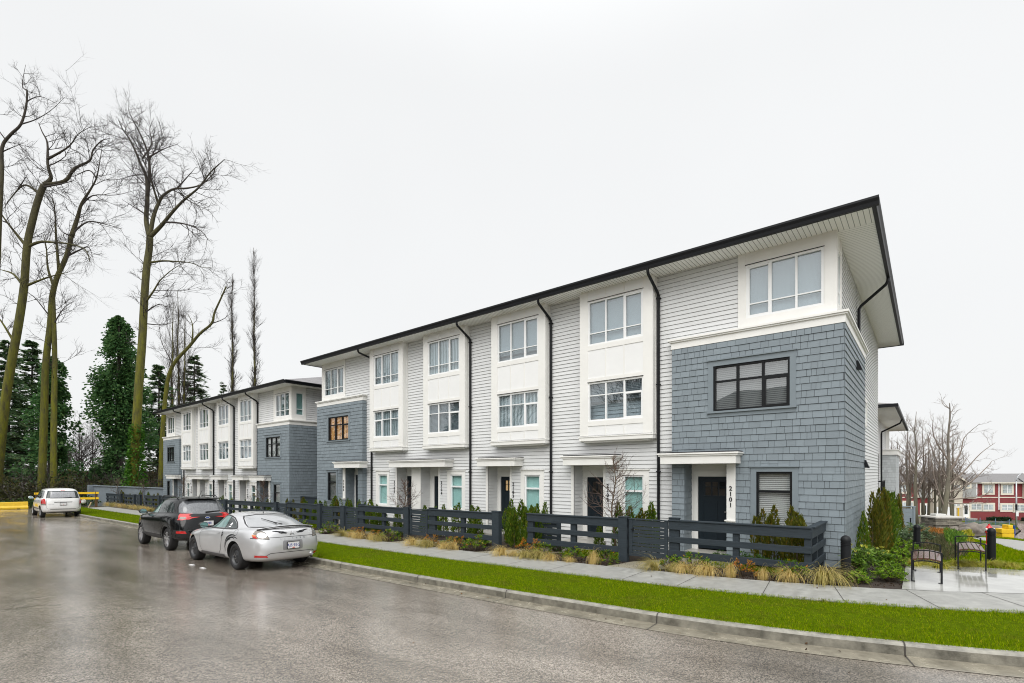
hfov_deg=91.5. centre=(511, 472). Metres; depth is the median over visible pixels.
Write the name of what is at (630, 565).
path
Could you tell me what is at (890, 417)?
townhouse block
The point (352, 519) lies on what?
garden gate
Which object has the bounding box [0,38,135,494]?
bare tree
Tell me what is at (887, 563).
evergreen shrub
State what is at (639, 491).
window
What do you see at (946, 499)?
bare alder
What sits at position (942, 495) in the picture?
bare alder
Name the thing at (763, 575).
feather grass
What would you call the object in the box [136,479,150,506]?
young tree
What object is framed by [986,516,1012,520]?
hedge
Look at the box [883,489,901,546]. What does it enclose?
arborvitae
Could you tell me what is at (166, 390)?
bare tree
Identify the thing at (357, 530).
nandina
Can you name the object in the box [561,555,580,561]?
feather grass
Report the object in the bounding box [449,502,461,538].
arborvitae
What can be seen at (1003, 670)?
gutter
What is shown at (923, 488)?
bare alder
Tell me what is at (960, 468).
bare alder
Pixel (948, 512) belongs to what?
garage door
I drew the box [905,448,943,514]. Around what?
bare alder
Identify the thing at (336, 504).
arborvitae
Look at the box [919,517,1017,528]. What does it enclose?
lawn
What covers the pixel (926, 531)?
rhododendron
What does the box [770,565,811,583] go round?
feather grass
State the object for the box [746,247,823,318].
window
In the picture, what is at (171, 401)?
bare poplar
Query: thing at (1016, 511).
street lamp
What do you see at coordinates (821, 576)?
feather grass
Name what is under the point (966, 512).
door
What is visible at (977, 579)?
plaza
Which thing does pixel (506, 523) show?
arborvitae
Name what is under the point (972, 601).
pavement
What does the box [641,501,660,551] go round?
arborvitae
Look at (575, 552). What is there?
nandina
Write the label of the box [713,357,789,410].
window
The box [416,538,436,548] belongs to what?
feather grass
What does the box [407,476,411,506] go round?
door
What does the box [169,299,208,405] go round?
bare poplar
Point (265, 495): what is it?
young tree
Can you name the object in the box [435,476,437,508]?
door
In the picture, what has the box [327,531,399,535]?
path
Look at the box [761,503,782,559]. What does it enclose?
arborvitae
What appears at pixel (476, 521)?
arborvitae
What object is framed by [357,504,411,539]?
wooden fence
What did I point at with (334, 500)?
arborvitae
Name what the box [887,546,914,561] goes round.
evergreen shrub
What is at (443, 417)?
window
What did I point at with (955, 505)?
window
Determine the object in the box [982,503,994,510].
window
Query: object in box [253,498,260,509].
arborvitae
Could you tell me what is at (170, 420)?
window
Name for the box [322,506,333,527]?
garden gate
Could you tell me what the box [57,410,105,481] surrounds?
bare tree
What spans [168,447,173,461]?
window
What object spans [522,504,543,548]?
arborvitae
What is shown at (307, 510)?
arborvitae
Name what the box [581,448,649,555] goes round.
young tree
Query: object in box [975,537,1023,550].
path
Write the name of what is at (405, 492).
young tree
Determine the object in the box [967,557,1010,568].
sedge
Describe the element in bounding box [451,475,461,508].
window
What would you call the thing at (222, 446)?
window
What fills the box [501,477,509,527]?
door
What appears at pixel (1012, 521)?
ground
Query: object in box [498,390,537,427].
window
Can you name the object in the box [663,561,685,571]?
feather grass
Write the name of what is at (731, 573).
feather grass
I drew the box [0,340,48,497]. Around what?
conifer
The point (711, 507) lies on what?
door
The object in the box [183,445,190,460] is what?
window
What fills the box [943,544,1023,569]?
lawn
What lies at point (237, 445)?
townhouse block
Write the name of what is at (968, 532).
ground cover
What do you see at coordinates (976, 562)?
sedge
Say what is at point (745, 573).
nandina
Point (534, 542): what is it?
nandina
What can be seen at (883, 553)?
rhododendron
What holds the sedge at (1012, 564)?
on the lawn at (997, 556)
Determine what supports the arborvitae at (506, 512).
on the planting bed
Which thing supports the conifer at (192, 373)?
on the ground at (1012, 521)
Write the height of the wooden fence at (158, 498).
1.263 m
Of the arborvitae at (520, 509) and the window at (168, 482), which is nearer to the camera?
the arborvitae at (520, 509)
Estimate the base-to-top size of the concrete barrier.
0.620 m
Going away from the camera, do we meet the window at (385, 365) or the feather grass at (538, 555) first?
the feather grass at (538, 555)
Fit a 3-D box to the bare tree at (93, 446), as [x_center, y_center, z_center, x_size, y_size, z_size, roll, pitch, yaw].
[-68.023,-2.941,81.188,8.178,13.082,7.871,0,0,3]
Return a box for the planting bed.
[113,505,935,589]
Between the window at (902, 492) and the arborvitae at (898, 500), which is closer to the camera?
the arborvitae at (898, 500)
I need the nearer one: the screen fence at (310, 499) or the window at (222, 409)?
the screen fence at (310, 499)
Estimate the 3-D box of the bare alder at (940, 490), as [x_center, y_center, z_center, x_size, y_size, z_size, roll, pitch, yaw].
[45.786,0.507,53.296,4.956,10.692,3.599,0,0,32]
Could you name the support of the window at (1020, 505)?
in the red row house
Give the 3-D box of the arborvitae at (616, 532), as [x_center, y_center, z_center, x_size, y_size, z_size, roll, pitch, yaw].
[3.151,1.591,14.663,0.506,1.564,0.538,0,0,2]
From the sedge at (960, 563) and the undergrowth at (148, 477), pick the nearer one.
the sedge at (960, 563)
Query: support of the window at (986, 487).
in the red row house
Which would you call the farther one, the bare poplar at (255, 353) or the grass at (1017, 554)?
the bare poplar at (255, 353)
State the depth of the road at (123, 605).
7.28 m
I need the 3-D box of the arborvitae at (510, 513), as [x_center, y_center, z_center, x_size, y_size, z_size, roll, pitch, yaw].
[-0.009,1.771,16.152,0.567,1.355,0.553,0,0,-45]
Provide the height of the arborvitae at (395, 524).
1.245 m
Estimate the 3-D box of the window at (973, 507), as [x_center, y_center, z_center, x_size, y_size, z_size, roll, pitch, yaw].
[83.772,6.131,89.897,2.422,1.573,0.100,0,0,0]
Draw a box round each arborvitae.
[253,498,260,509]
[292,499,296,517]
[299,497,306,518]
[300,499,309,519]
[310,500,316,519]
[327,495,342,520]
[334,499,339,520]
[347,499,352,523]
[364,499,373,529]
[370,504,381,529]
[372,512,381,533]
[392,505,401,531]
[419,505,428,531]
[437,504,448,537]
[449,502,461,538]
[466,505,477,533]
[471,506,483,539]
[502,498,514,534]
[504,508,510,543]
[505,507,517,546]
[505,508,520,547]
[516,499,525,530]
[519,506,528,546]
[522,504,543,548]
[531,503,544,538]
[541,501,550,539]
[593,526,604,550]
[611,502,622,545]
[624,505,634,542]
[633,507,649,551]
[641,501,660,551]
[749,507,772,557]
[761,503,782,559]
[778,504,806,561]
[781,511,806,571]
[855,510,871,555]
[862,491,885,550]
[869,487,889,552]
[876,486,893,550]
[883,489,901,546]
[886,492,902,534]
[892,491,900,537]
[895,494,905,529]
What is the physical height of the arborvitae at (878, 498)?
2.036 m
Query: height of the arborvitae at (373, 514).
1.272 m
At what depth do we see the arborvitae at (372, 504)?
21.74 m
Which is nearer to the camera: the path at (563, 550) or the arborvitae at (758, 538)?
the arborvitae at (758, 538)
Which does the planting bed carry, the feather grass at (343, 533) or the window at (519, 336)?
the feather grass at (343, 533)
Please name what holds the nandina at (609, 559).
on the planting bed
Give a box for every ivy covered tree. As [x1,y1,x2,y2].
[7,357,91,497]
[79,315,159,505]
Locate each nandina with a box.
[318,521,339,533]
[349,527,365,534]
[379,529,400,540]
[423,534,438,543]
[445,536,466,547]
[461,534,490,550]
[515,538,541,554]
[530,542,554,554]
[562,546,585,560]
[597,549,619,564]
[659,554,680,568]
[675,551,713,572]
[728,558,759,576]
[770,558,809,579]
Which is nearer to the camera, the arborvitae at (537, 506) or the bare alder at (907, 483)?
the arborvitae at (537, 506)
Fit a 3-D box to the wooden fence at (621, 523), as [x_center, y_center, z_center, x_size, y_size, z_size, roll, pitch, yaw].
[1.725,1.809,13.822,3.282,1.375,0.197,0,0,40]
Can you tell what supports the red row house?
on the ground at (1012, 521)
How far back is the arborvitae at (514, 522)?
15.71 m
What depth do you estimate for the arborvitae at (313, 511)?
24.66 m
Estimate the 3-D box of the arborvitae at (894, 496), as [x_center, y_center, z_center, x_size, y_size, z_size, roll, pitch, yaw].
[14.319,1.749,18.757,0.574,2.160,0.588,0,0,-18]
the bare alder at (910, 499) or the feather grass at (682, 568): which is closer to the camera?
the feather grass at (682, 568)
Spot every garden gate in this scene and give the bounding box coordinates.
[278,503,286,514]
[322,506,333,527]
[345,507,357,529]
[410,508,427,535]
[537,522,560,548]
[628,518,667,559]
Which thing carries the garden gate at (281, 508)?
attached to the wooden fence at (304, 507)
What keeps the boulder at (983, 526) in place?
on the mulch slope
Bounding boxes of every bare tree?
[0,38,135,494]
[0,60,76,267]
[2,123,169,492]
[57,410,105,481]
[67,432,103,477]
[70,422,109,478]
[78,82,264,486]
[135,269,251,487]
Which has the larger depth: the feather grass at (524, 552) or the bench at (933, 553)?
the feather grass at (524, 552)
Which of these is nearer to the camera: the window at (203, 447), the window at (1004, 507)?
the window at (203, 447)
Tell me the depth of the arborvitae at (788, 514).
11.28 m
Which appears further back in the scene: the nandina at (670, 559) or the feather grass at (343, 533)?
the feather grass at (343, 533)
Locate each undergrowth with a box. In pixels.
[0,467,162,505]
[0,495,102,507]
[3,462,156,493]
[73,461,162,489]
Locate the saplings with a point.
(113, 481)
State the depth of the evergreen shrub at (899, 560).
11.40 m
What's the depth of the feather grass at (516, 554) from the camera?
13.92 m
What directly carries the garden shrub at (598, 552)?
on the lawn at (591, 552)
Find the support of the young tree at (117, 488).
on the ground at (1012, 521)
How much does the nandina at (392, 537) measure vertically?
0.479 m
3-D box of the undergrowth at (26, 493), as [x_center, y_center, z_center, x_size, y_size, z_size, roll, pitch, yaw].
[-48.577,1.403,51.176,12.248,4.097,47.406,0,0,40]
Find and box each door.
[356,475,357,505]
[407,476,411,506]
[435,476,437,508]
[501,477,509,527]
[588,477,602,531]
[698,476,726,549]
[920,503,926,514]
[947,507,955,515]
[963,504,969,517]
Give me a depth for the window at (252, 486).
31.65 m
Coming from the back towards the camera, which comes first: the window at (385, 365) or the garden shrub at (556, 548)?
the window at (385, 365)
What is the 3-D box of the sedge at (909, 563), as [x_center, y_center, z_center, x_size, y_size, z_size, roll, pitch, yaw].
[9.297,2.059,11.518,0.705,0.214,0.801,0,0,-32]
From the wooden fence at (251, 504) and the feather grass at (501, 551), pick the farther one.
the wooden fence at (251, 504)
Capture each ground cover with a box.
[908,526,954,534]
[943,527,967,550]
[960,529,974,541]
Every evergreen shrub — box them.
[844,569,872,583]
[870,563,909,581]
[874,560,904,572]
[882,553,909,565]
[887,537,922,552]
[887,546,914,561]
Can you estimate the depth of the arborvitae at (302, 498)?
26.29 m
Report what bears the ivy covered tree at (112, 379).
on the ground at (1012, 521)
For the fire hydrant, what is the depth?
19.98 m
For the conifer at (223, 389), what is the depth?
86.46 m
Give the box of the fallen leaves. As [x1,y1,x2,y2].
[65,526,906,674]
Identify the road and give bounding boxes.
[0,509,1023,682]
[1014,523,1023,538]
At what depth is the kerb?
7.10 m
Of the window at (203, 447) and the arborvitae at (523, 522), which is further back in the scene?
the window at (203, 447)
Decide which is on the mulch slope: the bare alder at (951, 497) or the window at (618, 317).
the bare alder at (951, 497)
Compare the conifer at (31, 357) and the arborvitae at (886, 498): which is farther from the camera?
the conifer at (31, 357)
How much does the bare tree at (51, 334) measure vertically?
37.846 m
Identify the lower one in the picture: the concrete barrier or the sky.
the concrete barrier
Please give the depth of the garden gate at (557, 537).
15.34 m
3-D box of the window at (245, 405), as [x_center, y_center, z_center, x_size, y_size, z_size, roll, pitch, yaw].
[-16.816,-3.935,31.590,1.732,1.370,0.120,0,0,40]
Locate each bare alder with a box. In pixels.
[890,440,914,502]
[891,414,919,507]
[894,411,951,523]
[899,432,922,507]
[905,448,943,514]
[909,418,946,514]
[910,394,1016,514]
[913,433,968,512]
[913,439,937,514]
[917,449,954,512]
[925,431,975,515]
[927,416,960,510]
[938,447,979,515]
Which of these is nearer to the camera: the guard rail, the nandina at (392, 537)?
the nandina at (392, 537)
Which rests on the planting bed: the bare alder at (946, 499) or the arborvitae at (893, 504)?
the arborvitae at (893, 504)
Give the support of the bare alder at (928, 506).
on the mulch slope
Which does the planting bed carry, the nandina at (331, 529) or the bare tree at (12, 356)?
the nandina at (331, 529)
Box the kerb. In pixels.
[64,512,1023,666]
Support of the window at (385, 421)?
in the townhouse block at (733, 379)
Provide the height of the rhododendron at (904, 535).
0.887 m
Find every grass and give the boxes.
[309,523,1023,574]
[334,528,347,536]
[347,530,367,539]
[363,532,390,541]
[401,535,420,546]
[412,537,435,546]
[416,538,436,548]
[433,540,449,549]
[444,540,463,549]
[488,544,509,556]
[506,548,519,556]
[512,546,535,559]
[523,545,555,560]
[539,551,563,561]
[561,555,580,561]
[584,546,602,564]
[635,553,672,571]
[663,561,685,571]
[665,559,698,574]
[690,560,724,577]
[722,558,740,577]
[753,564,769,580]
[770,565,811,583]
[792,557,871,588]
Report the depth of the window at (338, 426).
24.95 m
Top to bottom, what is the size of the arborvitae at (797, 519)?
1.417 m
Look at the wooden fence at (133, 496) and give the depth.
42.02 m
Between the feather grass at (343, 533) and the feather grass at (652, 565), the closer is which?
the feather grass at (652, 565)
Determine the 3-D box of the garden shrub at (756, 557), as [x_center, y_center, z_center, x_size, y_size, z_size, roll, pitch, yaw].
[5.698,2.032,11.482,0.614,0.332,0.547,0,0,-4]
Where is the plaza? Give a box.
[902,565,1023,592]
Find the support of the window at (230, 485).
in the townhouse block at (237, 445)
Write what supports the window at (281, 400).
in the townhouse block at (237, 445)
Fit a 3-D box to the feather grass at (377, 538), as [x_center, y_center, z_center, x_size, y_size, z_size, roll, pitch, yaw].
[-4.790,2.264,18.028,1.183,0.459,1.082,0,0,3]
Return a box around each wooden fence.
[106,493,122,504]
[124,494,136,505]
[136,494,141,505]
[144,495,161,507]
[160,496,170,502]
[217,499,227,512]
[227,500,278,513]
[286,501,322,529]
[332,506,346,531]
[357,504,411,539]
[427,507,501,548]
[526,513,629,561]
[668,517,827,577]
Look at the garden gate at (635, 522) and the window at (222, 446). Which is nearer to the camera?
the garden gate at (635, 522)
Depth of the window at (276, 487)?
29.18 m
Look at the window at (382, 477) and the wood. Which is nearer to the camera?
the window at (382, 477)
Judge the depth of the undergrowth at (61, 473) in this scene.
82.17 m
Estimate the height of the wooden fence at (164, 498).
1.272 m
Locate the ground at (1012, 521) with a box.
[1,497,1023,677]
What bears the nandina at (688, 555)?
on the planting bed
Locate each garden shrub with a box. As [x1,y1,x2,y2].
[548,545,564,551]
[592,550,609,556]
[740,551,753,557]
[743,553,764,566]
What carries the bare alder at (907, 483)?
on the mulch slope
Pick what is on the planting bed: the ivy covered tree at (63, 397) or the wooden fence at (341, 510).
the wooden fence at (341, 510)
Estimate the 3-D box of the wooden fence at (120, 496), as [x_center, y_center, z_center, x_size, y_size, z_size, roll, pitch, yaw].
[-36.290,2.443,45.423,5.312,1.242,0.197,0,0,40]
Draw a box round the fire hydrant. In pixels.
[984,524,994,544]
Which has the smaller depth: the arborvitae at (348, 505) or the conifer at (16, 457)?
the arborvitae at (348, 505)
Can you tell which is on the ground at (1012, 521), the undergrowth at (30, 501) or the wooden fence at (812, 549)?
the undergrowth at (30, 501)
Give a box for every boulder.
[957,526,972,532]
[958,522,984,536]
[979,523,987,533]
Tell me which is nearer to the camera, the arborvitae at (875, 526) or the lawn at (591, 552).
the arborvitae at (875, 526)
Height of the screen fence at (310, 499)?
1.580 m
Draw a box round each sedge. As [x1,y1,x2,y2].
[902,558,924,566]
[919,559,956,569]
[920,559,933,565]
[945,558,974,566]
[962,558,991,567]
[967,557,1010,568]
[994,559,1023,569]
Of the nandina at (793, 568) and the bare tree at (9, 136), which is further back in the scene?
the bare tree at (9, 136)
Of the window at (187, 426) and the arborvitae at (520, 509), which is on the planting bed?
the arborvitae at (520, 509)
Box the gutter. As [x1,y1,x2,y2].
[56,513,1023,677]
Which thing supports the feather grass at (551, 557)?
on the planting bed
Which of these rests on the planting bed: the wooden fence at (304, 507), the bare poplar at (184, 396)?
the wooden fence at (304, 507)
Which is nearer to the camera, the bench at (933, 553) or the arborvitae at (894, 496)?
the bench at (933, 553)
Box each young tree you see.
[110,480,125,501]
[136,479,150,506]
[174,475,189,495]
[246,478,272,507]
[385,478,422,507]
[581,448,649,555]
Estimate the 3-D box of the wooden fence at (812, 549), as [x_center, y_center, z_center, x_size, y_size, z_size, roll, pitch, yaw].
[5.520,1.728,11.773,3.062,1.298,1.835,0,0,40]
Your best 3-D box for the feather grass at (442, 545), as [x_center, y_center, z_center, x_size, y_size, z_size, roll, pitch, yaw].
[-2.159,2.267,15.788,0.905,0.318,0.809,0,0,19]
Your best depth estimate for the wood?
124.14 m
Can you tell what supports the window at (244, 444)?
in the townhouse block at (237, 445)
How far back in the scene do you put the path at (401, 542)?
17.60 m
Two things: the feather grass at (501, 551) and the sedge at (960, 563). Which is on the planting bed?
the feather grass at (501, 551)
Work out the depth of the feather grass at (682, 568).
10.93 m
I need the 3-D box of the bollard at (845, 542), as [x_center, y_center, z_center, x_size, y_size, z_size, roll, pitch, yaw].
[6.636,1.730,9.907,0.185,0.983,0.185,0,0,40]
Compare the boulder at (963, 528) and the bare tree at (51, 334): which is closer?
the boulder at (963, 528)
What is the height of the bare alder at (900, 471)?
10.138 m
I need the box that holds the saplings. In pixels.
[0,449,162,504]
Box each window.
[167,481,169,494]
[168,417,173,433]
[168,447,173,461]
[183,412,190,430]
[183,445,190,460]
[200,408,207,427]
[200,444,207,460]
[218,404,227,425]
[218,442,227,459]
[229,484,231,499]
[240,399,250,421]
[240,439,250,458]
[251,485,254,506]
[266,436,279,456]
[274,484,279,502]
[275,392,288,417]
[296,392,302,415]
[325,366,343,395]
[328,472,335,500]
[329,415,347,440]
[374,351,397,385]
[374,409,397,437]
[379,474,386,504]
[428,335,458,375]
[428,400,458,433]
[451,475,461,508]
[498,315,537,362]
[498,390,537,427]
[525,475,539,509]
[588,289,642,345]
[588,376,642,421]
[623,475,642,517]
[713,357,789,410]
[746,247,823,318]
[756,472,791,524]
[838,251,839,304]
[899,483,906,493]
[902,501,913,507]
[954,504,961,507]
[970,503,982,510]
[982,483,994,494]
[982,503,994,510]
[1000,503,1012,511]
[1001,483,1013,494]
[1013,503,1023,511]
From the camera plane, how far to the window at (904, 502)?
89.88 m
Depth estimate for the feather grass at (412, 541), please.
16.59 m
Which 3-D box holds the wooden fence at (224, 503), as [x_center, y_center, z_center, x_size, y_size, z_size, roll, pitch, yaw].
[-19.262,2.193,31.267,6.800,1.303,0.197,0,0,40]
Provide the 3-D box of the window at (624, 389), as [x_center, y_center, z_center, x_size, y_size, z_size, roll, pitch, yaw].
[3.124,-2.200,15.014,1.840,1.200,0.120,0,0,40]
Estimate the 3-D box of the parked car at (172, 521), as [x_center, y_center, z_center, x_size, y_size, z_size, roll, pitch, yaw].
[-12.348,1.655,18.714,4.818,2.068,2.362,-1,-2,39]
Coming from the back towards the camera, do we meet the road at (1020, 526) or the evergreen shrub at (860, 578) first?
the road at (1020, 526)
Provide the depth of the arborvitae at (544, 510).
16.32 m
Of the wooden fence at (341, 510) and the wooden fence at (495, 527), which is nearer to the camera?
the wooden fence at (495, 527)
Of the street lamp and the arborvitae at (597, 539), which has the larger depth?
the street lamp
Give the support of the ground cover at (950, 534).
on the planting bed
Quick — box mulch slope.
[920,522,1019,535]
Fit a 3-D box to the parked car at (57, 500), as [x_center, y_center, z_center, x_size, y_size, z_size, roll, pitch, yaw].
[-31.008,1.959,33.891,5.267,1.892,2.462,-1,-2,40]
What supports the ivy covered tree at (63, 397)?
on the ground at (1012, 521)
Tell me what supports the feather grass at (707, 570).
on the planting bed
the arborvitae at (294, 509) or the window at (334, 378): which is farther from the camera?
the arborvitae at (294, 509)
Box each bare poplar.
[154,282,205,406]
[154,286,192,405]
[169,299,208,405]
[223,275,243,392]
[245,248,265,386]
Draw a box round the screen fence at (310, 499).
[300,496,316,519]
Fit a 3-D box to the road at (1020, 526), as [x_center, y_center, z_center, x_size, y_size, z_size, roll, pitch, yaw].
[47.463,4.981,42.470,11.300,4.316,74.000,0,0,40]
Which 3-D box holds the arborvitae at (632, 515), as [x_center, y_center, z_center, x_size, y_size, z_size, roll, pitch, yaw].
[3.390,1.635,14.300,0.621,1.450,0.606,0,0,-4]
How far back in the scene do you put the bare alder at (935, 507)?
54.97 m
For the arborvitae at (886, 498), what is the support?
on the planting bed
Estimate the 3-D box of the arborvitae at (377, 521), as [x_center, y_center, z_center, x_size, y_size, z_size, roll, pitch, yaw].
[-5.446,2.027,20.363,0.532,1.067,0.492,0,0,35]
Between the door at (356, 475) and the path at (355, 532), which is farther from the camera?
the door at (356, 475)
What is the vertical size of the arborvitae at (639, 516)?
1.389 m
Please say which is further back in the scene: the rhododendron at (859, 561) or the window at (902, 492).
the window at (902, 492)
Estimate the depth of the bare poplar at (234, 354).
84.93 m
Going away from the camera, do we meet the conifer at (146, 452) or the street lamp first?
the street lamp
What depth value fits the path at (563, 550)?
14.95 m
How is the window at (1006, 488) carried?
in the red row house
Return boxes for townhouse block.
[152,377,321,517]
[300,194,903,567]
[878,403,907,502]
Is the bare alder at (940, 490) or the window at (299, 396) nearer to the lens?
the window at (299, 396)
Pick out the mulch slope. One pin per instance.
(1016, 530)
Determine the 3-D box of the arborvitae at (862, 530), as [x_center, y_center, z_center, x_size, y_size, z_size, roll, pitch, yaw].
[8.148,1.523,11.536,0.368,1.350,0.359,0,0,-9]
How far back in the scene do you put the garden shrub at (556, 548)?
14.74 m
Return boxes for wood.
[11,445,156,461]
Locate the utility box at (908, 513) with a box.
[900,506,915,526]
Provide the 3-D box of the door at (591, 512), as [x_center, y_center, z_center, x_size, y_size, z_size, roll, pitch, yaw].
[2.821,1.115,16.205,0.840,1.950,0.120,0,0,40]
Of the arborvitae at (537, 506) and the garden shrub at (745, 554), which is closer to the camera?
the garden shrub at (745, 554)
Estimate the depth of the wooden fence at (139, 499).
40.16 m
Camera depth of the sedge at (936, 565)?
11.08 m
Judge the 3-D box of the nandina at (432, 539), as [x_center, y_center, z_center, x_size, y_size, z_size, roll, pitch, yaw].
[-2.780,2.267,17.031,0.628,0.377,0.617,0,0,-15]
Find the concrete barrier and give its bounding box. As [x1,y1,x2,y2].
[0,502,27,509]
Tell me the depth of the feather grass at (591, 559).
12.44 m
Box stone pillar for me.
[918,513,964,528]
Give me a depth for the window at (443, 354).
19.93 m
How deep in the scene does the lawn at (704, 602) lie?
8.04 m
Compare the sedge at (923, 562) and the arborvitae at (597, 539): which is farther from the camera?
the arborvitae at (597, 539)
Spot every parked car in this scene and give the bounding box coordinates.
[28,488,80,516]
[138,491,228,549]
[189,511,317,569]
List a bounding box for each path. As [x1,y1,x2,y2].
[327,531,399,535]
[392,540,491,543]
[480,547,585,553]
[609,558,731,569]
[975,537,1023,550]
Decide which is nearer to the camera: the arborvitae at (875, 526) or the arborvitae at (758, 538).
the arborvitae at (758, 538)
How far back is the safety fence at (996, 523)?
59.63 m
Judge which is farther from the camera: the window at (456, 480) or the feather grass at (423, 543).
the window at (456, 480)
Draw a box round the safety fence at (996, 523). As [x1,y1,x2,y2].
[965,517,1009,525]
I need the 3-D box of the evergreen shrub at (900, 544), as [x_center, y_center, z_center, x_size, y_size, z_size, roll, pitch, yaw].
[11.116,2.110,14.168,0.972,0.555,1.008,0,0,-7]
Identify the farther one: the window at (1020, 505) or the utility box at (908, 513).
the window at (1020, 505)
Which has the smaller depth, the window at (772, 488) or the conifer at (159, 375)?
the window at (772, 488)
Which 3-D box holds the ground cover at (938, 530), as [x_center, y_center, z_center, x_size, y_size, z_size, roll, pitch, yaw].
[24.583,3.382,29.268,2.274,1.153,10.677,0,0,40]
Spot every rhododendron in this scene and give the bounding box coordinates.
[838,543,881,572]
[870,546,895,564]
[890,524,924,547]
[900,521,935,541]
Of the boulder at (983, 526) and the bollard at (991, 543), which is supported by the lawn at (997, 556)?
the bollard at (991, 543)
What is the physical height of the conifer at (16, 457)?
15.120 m
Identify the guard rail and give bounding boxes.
[34,492,98,506]
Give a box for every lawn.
[81,507,1023,650]
[561,550,617,558]
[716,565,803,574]
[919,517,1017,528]
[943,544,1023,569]
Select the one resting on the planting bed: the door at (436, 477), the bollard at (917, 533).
the bollard at (917, 533)
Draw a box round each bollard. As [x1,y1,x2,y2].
[840,535,850,580]
[913,524,920,546]
[987,528,995,560]
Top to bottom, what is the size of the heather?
1.556 m
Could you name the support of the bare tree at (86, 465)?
on the ground at (1012, 521)
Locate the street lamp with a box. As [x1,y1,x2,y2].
[1015,473,1023,527]
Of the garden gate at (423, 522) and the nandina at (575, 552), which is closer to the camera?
the nandina at (575, 552)
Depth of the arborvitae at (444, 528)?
18.89 m
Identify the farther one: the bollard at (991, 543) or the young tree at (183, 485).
the young tree at (183, 485)
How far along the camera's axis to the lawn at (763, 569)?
11.16 m
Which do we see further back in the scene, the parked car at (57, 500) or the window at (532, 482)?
the parked car at (57, 500)
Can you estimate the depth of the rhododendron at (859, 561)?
10.61 m
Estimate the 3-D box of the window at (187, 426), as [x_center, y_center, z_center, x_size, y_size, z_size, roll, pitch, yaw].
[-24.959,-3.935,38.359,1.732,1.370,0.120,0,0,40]
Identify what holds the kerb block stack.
on the mulch slope
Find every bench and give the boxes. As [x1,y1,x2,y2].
[911,542,942,583]
[955,536,986,570]
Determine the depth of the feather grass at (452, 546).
15.50 m
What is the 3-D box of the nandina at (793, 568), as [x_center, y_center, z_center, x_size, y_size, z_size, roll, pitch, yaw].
[5.624,1.954,10.093,0.750,0.431,0.813,0,0,42]
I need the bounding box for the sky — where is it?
[0,0,1023,473]
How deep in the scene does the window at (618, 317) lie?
15.06 m
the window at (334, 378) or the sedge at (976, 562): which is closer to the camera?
the sedge at (976, 562)
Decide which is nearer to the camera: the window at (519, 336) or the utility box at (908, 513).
the window at (519, 336)
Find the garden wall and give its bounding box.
[87,485,162,506]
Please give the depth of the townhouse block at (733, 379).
14.61 m
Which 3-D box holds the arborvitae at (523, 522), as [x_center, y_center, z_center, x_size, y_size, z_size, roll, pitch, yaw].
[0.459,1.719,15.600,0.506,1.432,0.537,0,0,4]
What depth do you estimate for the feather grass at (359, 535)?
18.70 m
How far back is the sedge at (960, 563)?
11.60 m
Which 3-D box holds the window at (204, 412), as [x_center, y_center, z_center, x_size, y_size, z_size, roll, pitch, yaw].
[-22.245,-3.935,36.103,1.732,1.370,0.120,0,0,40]
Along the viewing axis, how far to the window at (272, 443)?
29.47 m
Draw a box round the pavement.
[92,507,1023,612]
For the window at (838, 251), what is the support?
in the townhouse block at (733, 379)
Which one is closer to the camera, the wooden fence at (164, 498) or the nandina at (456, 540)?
the nandina at (456, 540)
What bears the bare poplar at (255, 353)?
on the ground at (1012, 521)
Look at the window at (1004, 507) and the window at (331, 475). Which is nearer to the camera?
the window at (331, 475)
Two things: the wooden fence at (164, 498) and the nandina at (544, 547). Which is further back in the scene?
the wooden fence at (164, 498)
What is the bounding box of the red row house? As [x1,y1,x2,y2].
[899,471,1023,519]
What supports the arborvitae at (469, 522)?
on the planting bed
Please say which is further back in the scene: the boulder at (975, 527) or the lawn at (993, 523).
the lawn at (993, 523)
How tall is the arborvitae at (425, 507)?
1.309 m
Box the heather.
[907,531,967,560]
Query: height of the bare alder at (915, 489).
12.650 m
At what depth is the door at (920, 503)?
89.90 m
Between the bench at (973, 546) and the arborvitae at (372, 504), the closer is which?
the bench at (973, 546)
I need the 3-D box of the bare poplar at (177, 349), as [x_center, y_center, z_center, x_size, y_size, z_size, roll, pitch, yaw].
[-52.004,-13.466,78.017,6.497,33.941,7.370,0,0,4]
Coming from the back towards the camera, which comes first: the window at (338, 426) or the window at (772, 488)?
the window at (338, 426)
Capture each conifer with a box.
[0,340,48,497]
[0,381,37,483]
[5,340,89,493]
[92,407,159,481]
[139,364,177,478]
[156,355,209,465]
[217,382,227,395]
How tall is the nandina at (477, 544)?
0.527 m
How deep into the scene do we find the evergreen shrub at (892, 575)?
9.68 m
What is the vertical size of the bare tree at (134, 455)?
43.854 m
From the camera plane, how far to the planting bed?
11.29 m
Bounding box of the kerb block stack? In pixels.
[995,524,1014,537]

